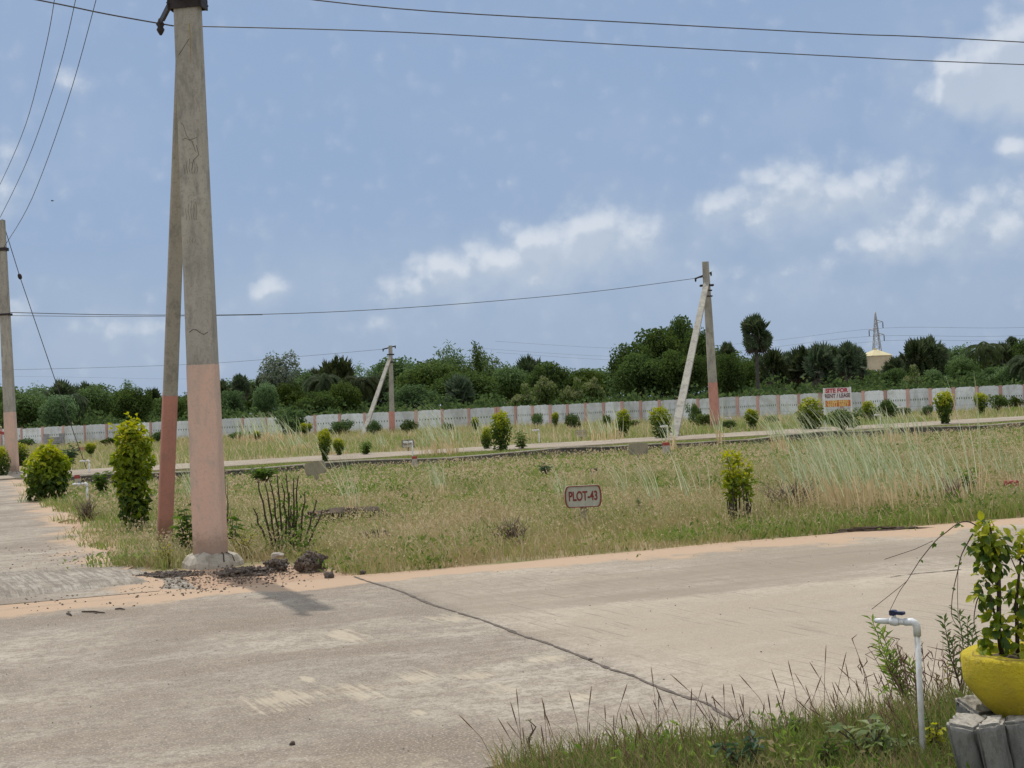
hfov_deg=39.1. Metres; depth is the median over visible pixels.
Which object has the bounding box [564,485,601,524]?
plot sign
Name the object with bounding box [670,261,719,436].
utility pole
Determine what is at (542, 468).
leafy weed
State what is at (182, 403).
broadleaf tree
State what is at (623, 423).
hedge bush
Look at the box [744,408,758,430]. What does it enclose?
hedge bush
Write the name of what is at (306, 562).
rubble heap
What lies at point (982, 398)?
hedge bush
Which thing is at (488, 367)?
bamboo clump
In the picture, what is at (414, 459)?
boundary stone
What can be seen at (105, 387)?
broadleaf tree
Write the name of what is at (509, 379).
broadleaf tree
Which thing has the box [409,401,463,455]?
reed clump
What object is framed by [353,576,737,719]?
expansion joint
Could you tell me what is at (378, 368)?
broadleaf tree
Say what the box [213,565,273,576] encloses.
rubble heap
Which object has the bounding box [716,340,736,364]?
palmyra palm
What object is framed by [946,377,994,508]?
reed clump
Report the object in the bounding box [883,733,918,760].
creeping weed
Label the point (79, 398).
date palm
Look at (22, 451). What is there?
hedge bush
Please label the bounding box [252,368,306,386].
broadleaf tree
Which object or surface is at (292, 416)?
wall shrub
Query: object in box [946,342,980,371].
broadleaf tree
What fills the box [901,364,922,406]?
sapling tree
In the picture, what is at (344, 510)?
soil mound
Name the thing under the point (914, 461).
reed clump
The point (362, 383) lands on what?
broadleaf tree
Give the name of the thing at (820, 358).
palmyra palm
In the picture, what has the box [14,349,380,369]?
power line
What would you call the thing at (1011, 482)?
sign
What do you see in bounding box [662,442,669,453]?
boundary stone
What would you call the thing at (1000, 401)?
wall shrub
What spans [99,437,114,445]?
wall shrub
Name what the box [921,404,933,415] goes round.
wall shrub
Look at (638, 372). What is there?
broadleaf tree
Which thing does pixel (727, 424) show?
wall shrub
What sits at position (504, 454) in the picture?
retaining kerb
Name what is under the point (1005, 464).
reed clump
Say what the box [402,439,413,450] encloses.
plot sign
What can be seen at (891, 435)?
reed clump
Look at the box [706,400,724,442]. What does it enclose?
reed clump
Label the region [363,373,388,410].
palmyra palm
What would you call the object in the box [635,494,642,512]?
leafy weed
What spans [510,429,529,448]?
leafy weed
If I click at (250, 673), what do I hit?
road
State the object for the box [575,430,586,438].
plot sign
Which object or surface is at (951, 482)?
reed clump
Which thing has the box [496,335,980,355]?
power line
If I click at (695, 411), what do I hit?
wall shrub
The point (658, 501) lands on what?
reed clump
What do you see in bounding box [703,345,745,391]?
broadleaf tree
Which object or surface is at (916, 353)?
palmyra palm
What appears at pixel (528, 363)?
palmyra palm
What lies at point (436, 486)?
reed clump
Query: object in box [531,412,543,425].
wall shrub
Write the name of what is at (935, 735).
creeping weed
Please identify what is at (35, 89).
power line
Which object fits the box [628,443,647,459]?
plot sign
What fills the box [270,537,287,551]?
leafy weed
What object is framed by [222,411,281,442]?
reed clump
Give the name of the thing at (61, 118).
power line
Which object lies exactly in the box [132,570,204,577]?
rubble heap
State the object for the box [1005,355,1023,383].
date palm
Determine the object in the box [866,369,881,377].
broadleaf tree
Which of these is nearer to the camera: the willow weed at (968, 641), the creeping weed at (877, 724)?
the creeping weed at (877, 724)
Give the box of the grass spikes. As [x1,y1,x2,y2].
[459,648,957,767]
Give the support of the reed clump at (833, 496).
on the ground at (302, 576)
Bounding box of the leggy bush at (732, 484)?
[719,449,758,520]
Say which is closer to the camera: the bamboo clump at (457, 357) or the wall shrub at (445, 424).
the wall shrub at (445, 424)
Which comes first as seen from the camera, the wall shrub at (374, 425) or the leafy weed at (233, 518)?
the leafy weed at (233, 518)
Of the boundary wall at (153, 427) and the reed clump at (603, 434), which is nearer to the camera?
the reed clump at (603, 434)
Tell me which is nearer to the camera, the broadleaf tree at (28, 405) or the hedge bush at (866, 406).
the hedge bush at (866, 406)
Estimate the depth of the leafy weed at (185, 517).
16.06 m
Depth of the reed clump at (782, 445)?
38.45 m
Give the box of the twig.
[81,611,104,612]
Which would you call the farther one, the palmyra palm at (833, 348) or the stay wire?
the palmyra palm at (833, 348)
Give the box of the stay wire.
[6,232,86,468]
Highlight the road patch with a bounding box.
[144,753,458,767]
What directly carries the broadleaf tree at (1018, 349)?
on the ground at (302, 576)
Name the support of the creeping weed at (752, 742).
on the ground at (302, 576)
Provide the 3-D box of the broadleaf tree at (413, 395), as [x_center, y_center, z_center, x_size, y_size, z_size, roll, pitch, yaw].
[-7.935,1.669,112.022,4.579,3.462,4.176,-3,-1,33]
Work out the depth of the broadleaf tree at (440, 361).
149.74 m
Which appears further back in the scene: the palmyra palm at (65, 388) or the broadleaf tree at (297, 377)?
the broadleaf tree at (297, 377)
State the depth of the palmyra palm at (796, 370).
111.70 m
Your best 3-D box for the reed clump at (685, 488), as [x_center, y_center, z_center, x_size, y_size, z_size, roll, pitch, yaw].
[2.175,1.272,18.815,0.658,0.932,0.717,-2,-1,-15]
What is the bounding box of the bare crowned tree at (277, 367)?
[257,349,301,398]
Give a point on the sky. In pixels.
(350, 171)
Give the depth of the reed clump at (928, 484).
17.32 m
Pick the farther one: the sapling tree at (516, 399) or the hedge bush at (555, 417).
the sapling tree at (516, 399)
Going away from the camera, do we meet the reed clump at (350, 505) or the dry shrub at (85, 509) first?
the reed clump at (350, 505)
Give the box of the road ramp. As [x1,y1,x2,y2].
[0,555,196,598]
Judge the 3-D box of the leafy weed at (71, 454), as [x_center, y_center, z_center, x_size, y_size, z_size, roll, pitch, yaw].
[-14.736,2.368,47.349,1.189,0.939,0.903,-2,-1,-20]
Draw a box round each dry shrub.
[71,496,106,520]
[482,514,534,545]
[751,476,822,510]
[852,629,964,708]
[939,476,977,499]
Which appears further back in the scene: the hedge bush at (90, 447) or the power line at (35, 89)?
the hedge bush at (90, 447)
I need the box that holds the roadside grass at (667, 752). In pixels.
[462,660,1013,767]
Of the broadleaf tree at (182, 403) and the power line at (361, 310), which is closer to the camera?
the power line at (361, 310)
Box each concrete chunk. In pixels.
[946,713,987,767]
[955,695,995,715]
[976,715,1013,767]
[1005,715,1023,767]
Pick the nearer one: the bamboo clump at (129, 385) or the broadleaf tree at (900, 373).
the broadleaf tree at (900, 373)
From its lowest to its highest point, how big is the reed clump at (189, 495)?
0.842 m
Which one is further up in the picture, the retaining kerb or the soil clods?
the retaining kerb
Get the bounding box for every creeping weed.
[525,719,535,753]
[709,729,765,767]
[774,717,804,740]
[811,735,850,766]
[822,713,897,765]
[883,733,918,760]
[925,722,945,752]
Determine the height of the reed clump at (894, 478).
1.450 m
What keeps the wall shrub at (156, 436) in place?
on the ground at (302, 576)
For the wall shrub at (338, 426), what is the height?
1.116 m
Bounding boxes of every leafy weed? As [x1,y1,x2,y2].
[53,442,81,466]
[91,470,111,493]
[152,543,174,565]
[169,503,192,554]
[224,466,229,526]
[226,508,246,546]
[228,532,257,557]
[241,466,284,482]
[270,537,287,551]
[358,441,373,453]
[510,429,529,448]
[539,463,551,473]
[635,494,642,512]
[953,467,976,491]
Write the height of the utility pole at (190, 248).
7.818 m
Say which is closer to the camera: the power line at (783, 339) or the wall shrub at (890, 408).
the wall shrub at (890, 408)
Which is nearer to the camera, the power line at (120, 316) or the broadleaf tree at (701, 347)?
the power line at (120, 316)
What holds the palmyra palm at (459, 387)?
on the ground at (302, 576)
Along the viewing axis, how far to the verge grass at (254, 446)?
60.39 m
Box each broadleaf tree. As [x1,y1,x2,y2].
[0,384,23,427]
[0,389,46,427]
[25,385,51,399]
[37,393,79,426]
[72,383,115,421]
[77,382,114,421]
[109,387,157,422]
[149,396,187,419]
[221,390,247,417]
[225,378,254,412]
[251,379,279,416]
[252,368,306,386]
[275,380,305,408]
[292,390,343,415]
[329,378,362,413]
[364,355,418,387]
[383,383,441,411]
[394,358,462,404]
[414,357,467,408]
[422,370,499,404]
[492,362,530,402]
[521,361,571,402]
[552,373,585,402]
[565,366,605,387]
[576,366,622,396]
[587,368,612,387]
[601,368,615,389]
[605,342,652,396]
[610,351,676,400]
[631,326,687,359]
[654,348,707,395]
[664,314,692,353]
[681,327,707,392]
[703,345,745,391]
[715,352,749,413]
[732,356,761,387]
[786,383,800,392]
[855,375,876,385]
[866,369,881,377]
[879,368,911,386]
[919,367,955,385]
[944,354,979,385]
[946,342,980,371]
[965,366,997,386]
[979,364,1020,385]
[1009,338,1023,357]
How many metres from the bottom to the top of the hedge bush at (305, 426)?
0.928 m
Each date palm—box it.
[50,393,89,424]
[302,373,341,396]
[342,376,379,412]
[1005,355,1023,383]
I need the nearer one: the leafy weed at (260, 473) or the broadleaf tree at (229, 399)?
the leafy weed at (260, 473)
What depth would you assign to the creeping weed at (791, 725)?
6.32 m
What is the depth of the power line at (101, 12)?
15.71 m
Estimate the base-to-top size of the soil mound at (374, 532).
0.223 m
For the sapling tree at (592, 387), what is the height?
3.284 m
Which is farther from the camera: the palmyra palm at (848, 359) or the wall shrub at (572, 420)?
the palmyra palm at (848, 359)
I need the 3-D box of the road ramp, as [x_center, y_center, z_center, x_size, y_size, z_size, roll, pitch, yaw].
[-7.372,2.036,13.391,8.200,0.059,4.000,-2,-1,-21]
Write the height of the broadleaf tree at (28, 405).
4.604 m
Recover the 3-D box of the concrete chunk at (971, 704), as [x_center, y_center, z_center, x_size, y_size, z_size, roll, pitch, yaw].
[1.865,1.414,5.711,0.242,0.352,0.137,-2,-1,-43]
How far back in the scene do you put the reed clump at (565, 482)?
21.06 m
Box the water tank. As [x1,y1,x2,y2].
[866,348,891,373]
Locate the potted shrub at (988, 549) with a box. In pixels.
[964,510,1023,658]
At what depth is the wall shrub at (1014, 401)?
73.63 m
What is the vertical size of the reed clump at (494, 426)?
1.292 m
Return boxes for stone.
[74,475,79,488]
[271,552,283,557]
[323,571,333,578]
[412,456,417,466]
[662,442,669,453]
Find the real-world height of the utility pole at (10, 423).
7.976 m
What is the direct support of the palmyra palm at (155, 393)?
on the ground at (302, 576)
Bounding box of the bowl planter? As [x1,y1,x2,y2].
[960,642,1023,717]
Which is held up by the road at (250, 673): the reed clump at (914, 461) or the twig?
the twig
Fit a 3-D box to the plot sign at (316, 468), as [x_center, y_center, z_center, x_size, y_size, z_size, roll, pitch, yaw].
[-4.221,1.958,31.080,0.469,0.560,0.079,-12,-2,10]
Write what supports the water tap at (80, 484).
on the ground at (302, 576)
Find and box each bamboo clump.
[0,387,18,427]
[25,383,49,403]
[107,379,138,422]
[296,368,313,396]
[353,360,386,413]
[386,360,417,391]
[421,339,475,372]
[455,339,506,380]
[478,352,508,402]
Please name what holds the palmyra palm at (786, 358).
on the ground at (302, 576)
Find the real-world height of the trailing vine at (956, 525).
0.342 m
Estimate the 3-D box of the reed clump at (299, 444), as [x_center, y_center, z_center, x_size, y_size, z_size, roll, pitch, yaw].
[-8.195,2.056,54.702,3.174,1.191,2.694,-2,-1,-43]
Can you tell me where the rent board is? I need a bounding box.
[823,387,852,429]
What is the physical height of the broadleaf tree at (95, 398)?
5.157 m
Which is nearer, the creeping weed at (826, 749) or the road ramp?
the creeping weed at (826, 749)
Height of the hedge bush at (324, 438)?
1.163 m
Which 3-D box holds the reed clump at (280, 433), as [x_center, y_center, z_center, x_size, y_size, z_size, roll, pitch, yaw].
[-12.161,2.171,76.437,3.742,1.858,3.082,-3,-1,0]
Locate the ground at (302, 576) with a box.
[0,396,1023,767]
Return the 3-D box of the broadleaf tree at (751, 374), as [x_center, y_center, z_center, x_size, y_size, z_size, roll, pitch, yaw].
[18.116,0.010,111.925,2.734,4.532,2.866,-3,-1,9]
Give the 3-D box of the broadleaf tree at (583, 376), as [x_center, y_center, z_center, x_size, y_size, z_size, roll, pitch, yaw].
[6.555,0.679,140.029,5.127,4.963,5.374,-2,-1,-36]
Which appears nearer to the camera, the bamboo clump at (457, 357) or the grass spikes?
the grass spikes
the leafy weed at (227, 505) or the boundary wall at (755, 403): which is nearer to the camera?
the leafy weed at (227, 505)
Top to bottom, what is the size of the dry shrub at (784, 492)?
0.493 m
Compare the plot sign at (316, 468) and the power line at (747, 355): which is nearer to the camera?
the plot sign at (316, 468)
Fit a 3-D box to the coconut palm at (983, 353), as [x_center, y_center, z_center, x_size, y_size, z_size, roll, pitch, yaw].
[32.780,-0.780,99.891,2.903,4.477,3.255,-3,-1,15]
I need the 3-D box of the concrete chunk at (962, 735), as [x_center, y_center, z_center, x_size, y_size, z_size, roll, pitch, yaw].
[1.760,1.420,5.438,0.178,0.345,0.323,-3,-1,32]
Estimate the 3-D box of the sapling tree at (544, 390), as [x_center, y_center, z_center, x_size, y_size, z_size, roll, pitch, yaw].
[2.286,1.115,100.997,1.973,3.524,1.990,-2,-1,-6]
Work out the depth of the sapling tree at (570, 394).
101.87 m
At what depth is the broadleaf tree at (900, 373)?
101.49 m
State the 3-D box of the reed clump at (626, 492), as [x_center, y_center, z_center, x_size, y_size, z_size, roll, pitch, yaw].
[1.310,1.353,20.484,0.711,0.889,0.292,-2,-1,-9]
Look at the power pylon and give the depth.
479.90 m
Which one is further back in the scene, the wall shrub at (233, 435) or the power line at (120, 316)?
the wall shrub at (233, 435)
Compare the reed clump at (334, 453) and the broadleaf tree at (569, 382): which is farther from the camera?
the broadleaf tree at (569, 382)
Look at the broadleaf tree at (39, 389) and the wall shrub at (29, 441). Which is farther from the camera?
the broadleaf tree at (39, 389)
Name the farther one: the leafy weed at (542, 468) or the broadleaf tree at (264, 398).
the broadleaf tree at (264, 398)
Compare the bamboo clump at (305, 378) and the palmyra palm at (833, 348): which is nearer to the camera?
the palmyra palm at (833, 348)
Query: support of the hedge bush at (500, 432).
on the ground at (302, 576)
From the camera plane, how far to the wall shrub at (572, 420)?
72.24 m
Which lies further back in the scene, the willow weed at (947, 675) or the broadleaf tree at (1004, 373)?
the broadleaf tree at (1004, 373)
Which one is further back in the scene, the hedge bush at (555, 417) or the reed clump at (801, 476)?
the hedge bush at (555, 417)
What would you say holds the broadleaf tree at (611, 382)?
on the ground at (302, 576)
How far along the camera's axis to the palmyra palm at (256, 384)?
131.59 m
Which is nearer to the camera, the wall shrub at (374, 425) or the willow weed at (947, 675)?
the willow weed at (947, 675)
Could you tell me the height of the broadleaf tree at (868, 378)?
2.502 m
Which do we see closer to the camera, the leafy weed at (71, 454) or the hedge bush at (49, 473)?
the hedge bush at (49, 473)
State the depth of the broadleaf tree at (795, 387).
127.14 m
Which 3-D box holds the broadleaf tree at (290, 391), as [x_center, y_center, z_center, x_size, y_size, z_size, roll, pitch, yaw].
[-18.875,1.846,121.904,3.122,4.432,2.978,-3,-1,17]
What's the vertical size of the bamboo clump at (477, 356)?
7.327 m
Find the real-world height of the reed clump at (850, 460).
1.136 m
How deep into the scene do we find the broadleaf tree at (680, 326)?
121.40 m
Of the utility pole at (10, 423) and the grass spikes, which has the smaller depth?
the grass spikes
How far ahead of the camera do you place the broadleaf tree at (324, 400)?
109.32 m
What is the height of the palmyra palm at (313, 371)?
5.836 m
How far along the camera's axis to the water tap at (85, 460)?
41.91 m
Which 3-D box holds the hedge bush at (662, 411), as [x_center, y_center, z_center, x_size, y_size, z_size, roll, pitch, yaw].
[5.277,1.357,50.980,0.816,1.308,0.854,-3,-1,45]
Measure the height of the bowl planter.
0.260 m
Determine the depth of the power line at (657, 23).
16.33 m
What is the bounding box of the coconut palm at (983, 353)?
[962,341,1005,370]
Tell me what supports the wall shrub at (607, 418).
on the ground at (302, 576)
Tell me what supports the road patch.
on the road at (250, 673)
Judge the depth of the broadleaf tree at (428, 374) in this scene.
124.05 m
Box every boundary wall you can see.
[0,407,496,445]
[497,384,1023,425]
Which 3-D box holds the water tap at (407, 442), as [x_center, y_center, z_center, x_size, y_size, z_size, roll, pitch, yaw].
[-3.096,2.053,43.126,0.298,0.726,0.066,-3,-1,9]
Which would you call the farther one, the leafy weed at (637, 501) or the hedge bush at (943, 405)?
the hedge bush at (943, 405)
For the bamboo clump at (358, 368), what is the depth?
132.30 m
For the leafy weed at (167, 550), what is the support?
on the ground at (302, 576)
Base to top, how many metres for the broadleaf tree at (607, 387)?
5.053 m
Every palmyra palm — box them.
[41,377,77,418]
[71,381,91,424]
[145,387,161,420]
[220,379,231,394]
[229,373,250,408]
[249,375,273,402]
[298,367,317,388]
[312,353,356,406]
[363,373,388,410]
[443,373,475,408]
[514,352,540,376]
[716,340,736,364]
[740,313,772,395]
[745,353,763,391]
[759,348,791,390]
[782,350,795,385]
[788,345,815,390]
[800,341,840,391]
[829,343,846,387]
[833,340,865,383]
[856,346,868,382]
[881,356,906,382]
[899,336,935,376]
[918,333,951,380]
[991,341,1015,370]
[1005,336,1017,348]
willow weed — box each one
[862,614,927,707]
[934,659,968,694]
[935,607,980,695]
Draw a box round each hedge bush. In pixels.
[0,446,10,475]
[18,442,30,465]
[20,436,72,500]
[84,442,96,458]
[107,412,156,529]
[253,430,260,439]
[298,423,311,433]
[317,427,331,461]
[332,437,345,454]
[471,416,478,430]
[480,426,492,448]
[488,410,512,451]
[551,412,559,427]
[615,408,631,436]
[647,406,671,437]
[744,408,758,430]
[794,396,824,428]
[858,400,877,420]
[932,389,955,423]
[972,392,989,414]
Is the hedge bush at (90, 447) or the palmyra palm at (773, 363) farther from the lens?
the palmyra palm at (773, 363)
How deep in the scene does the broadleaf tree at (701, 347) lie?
118.36 m
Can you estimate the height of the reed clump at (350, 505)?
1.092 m
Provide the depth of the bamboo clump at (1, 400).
124.12 m
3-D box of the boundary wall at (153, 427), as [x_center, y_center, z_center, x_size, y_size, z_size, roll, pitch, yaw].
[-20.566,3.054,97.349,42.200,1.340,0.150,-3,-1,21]
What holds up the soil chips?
on the ground at (302, 576)
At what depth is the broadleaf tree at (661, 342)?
116.85 m
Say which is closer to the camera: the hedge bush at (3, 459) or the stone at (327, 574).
the stone at (327, 574)
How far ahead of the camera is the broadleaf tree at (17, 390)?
149.96 m
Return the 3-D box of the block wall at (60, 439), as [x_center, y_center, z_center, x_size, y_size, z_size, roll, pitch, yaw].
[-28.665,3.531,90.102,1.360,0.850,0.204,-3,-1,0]
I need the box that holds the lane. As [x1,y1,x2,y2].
[0,416,1023,479]
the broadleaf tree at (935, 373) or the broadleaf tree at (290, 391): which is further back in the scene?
the broadleaf tree at (290, 391)
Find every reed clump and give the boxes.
[175,464,190,502]
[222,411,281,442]
[249,410,318,441]
[254,423,336,453]
[306,437,349,455]
[311,447,359,509]
[366,431,386,451]
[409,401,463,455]
[422,456,445,496]
[465,411,530,441]
[549,462,567,507]
[577,403,622,440]
[586,453,627,505]
[622,452,660,513]
[655,412,676,449]
[655,447,709,510]
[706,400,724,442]
[741,394,864,514]
[753,438,824,504]
[755,410,788,449]
[768,421,917,495]
[773,387,893,516]
[797,399,940,513]
[834,410,964,508]
[841,403,926,443]
[843,426,973,488]
[894,431,976,498]
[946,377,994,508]
[963,420,1023,491]
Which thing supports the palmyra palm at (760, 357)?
on the ground at (302, 576)
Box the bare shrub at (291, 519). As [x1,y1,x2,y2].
[244,474,326,551]
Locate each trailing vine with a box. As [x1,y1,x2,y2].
[872,521,975,609]
[949,533,972,629]
[974,592,982,640]
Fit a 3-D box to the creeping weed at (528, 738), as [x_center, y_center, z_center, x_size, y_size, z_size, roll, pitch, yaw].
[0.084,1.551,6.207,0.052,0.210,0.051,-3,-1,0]
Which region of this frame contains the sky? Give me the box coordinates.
[0,0,1023,405]
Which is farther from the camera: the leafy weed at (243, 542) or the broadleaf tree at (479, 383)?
the broadleaf tree at (479, 383)
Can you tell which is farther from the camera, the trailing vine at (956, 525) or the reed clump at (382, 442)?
the reed clump at (382, 442)
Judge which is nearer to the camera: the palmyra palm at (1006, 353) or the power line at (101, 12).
the power line at (101, 12)
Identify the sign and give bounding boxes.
[304,460,325,481]
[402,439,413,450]
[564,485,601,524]
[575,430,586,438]
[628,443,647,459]
[1004,480,1018,492]
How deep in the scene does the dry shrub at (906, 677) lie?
6.81 m
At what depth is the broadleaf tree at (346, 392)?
111.43 m
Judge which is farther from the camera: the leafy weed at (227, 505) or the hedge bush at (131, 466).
the hedge bush at (131, 466)
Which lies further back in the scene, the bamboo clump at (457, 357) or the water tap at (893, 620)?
the bamboo clump at (457, 357)
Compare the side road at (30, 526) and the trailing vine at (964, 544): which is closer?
the trailing vine at (964, 544)
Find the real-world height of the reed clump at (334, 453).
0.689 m
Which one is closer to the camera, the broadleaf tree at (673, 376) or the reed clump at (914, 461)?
the reed clump at (914, 461)
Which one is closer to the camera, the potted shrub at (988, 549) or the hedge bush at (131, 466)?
the potted shrub at (988, 549)
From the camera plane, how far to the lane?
47.92 m
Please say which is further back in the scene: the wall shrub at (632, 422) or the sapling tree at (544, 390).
the sapling tree at (544, 390)
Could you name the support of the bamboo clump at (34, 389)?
on the ground at (302, 576)
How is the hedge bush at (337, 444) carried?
on the ground at (302, 576)
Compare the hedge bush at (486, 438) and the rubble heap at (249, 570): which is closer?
the rubble heap at (249, 570)
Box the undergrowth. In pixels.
[0,364,1023,439]
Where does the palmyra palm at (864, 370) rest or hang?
on the ground at (302, 576)
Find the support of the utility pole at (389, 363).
on the ground at (302, 576)
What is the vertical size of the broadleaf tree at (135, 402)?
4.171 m
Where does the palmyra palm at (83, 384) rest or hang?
on the ground at (302, 576)
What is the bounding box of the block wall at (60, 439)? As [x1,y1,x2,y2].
[42,433,64,445]
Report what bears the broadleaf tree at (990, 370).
on the ground at (302, 576)
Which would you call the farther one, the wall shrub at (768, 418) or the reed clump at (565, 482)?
the wall shrub at (768, 418)
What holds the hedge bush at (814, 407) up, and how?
on the ground at (302, 576)
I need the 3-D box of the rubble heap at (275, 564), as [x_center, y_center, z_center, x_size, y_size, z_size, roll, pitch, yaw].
[-2.342,1.817,14.280,0.268,0.199,0.276,-3,-1,0]
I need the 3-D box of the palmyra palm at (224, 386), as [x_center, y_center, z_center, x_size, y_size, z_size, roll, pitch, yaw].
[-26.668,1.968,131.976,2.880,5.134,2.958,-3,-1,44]
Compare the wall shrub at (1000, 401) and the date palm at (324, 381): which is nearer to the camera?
the wall shrub at (1000, 401)
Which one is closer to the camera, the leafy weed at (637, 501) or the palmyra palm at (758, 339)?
the leafy weed at (637, 501)
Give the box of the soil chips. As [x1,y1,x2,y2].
[8,539,344,613]
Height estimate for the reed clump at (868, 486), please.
1.632 m
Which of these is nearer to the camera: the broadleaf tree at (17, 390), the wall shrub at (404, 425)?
the wall shrub at (404, 425)
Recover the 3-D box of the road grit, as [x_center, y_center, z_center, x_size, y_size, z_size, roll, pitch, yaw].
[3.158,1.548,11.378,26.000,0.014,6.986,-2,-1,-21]
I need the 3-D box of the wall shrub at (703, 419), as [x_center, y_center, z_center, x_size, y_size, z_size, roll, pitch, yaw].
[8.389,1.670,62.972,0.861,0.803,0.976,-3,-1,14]
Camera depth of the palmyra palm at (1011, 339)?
129.84 m
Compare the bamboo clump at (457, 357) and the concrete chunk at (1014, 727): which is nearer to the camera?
the concrete chunk at (1014, 727)
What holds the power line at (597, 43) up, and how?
attached to the utility pole at (190, 248)
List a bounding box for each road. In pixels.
[0,467,164,604]
[0,517,1023,767]
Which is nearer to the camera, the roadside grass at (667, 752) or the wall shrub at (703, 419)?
the roadside grass at (667, 752)
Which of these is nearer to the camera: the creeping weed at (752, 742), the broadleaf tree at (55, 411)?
the creeping weed at (752, 742)
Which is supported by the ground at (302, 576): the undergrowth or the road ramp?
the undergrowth
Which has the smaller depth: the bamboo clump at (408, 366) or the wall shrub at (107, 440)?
the wall shrub at (107, 440)
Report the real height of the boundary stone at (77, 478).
0.337 m
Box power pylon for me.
[869,312,884,350]
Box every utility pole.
[0,220,23,474]
[156,0,243,569]
[361,345,395,434]
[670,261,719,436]
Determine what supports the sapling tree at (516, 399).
on the ground at (302, 576)
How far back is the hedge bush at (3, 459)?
42.97 m
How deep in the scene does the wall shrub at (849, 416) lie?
48.09 m
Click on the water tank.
(876, 358)
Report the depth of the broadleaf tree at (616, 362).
111.66 m
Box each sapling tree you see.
[510,383,533,405]
[532,375,558,405]
[558,377,584,404]
[582,377,605,402]
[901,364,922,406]
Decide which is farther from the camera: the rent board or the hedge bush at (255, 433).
the hedge bush at (255, 433)
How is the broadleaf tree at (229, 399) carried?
on the ground at (302, 576)
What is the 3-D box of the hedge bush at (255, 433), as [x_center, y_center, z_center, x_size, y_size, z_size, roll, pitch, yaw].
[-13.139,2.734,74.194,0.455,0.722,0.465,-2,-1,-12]
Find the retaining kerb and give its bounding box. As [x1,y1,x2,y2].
[67,422,1023,484]
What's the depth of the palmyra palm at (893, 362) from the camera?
103.87 m
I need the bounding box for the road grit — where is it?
[1,524,1011,750]
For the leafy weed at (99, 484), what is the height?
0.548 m
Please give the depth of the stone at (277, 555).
14.73 m
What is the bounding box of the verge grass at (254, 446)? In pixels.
[0,402,1023,471]
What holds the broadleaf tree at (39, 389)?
on the ground at (302, 576)
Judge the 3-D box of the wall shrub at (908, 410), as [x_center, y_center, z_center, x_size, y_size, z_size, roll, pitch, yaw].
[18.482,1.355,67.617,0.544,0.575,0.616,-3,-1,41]
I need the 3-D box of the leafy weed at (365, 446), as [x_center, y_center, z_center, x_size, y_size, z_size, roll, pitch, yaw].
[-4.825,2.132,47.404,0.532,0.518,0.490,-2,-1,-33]
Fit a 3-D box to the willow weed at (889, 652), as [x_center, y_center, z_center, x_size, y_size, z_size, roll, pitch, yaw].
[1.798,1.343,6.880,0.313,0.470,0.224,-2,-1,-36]
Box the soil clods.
[829,526,934,533]
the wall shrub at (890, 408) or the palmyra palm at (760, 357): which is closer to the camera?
the wall shrub at (890, 408)
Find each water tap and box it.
[72,482,88,497]
[79,459,89,472]
[403,440,412,455]
[874,610,925,760]
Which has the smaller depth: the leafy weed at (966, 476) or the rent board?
the leafy weed at (966, 476)
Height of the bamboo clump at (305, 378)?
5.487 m
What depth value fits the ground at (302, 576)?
15.29 m
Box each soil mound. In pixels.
[297,506,403,522]
[358,530,394,538]
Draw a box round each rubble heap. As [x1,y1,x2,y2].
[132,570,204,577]
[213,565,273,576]
[262,558,288,572]
[293,550,328,572]
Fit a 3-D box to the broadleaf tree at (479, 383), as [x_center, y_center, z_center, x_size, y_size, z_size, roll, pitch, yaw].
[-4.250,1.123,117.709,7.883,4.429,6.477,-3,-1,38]
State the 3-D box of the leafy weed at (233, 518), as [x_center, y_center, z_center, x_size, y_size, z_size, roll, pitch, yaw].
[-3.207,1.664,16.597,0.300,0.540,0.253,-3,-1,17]
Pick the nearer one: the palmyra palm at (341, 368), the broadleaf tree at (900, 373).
the broadleaf tree at (900, 373)
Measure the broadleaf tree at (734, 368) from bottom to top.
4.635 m
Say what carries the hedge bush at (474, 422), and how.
on the ground at (302, 576)
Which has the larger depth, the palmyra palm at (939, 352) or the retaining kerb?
the palmyra palm at (939, 352)
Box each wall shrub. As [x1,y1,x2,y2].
[18,438,36,445]
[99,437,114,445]
[150,430,160,442]
[227,431,249,438]
[274,406,309,435]
[328,419,354,434]
[365,419,382,434]
[400,419,418,432]
[442,422,453,430]
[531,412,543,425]
[564,413,581,428]
[601,414,611,426]
[629,420,639,425]
[685,403,701,423]
[694,413,709,426]
[720,419,736,428]
[763,416,778,422]
[821,407,863,430]
[876,398,901,418]
[900,407,911,414]
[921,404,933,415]
[988,394,1010,412]
[1004,395,1023,407]
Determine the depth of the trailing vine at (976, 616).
5.59 m
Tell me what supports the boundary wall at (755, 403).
on the ground at (302, 576)
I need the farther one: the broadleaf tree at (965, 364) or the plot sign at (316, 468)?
the broadleaf tree at (965, 364)
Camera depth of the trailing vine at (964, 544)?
5.59 m
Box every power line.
[0,0,54,183]
[0,0,75,216]
[4,0,95,246]
[10,277,702,314]
[11,315,234,316]
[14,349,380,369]
[37,0,172,25]
[173,25,1023,64]
[314,0,1023,42]
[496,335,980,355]
[496,340,1023,359]
[499,327,1023,348]
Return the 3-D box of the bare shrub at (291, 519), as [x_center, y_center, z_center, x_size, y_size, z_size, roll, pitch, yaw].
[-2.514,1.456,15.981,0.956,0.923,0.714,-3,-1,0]

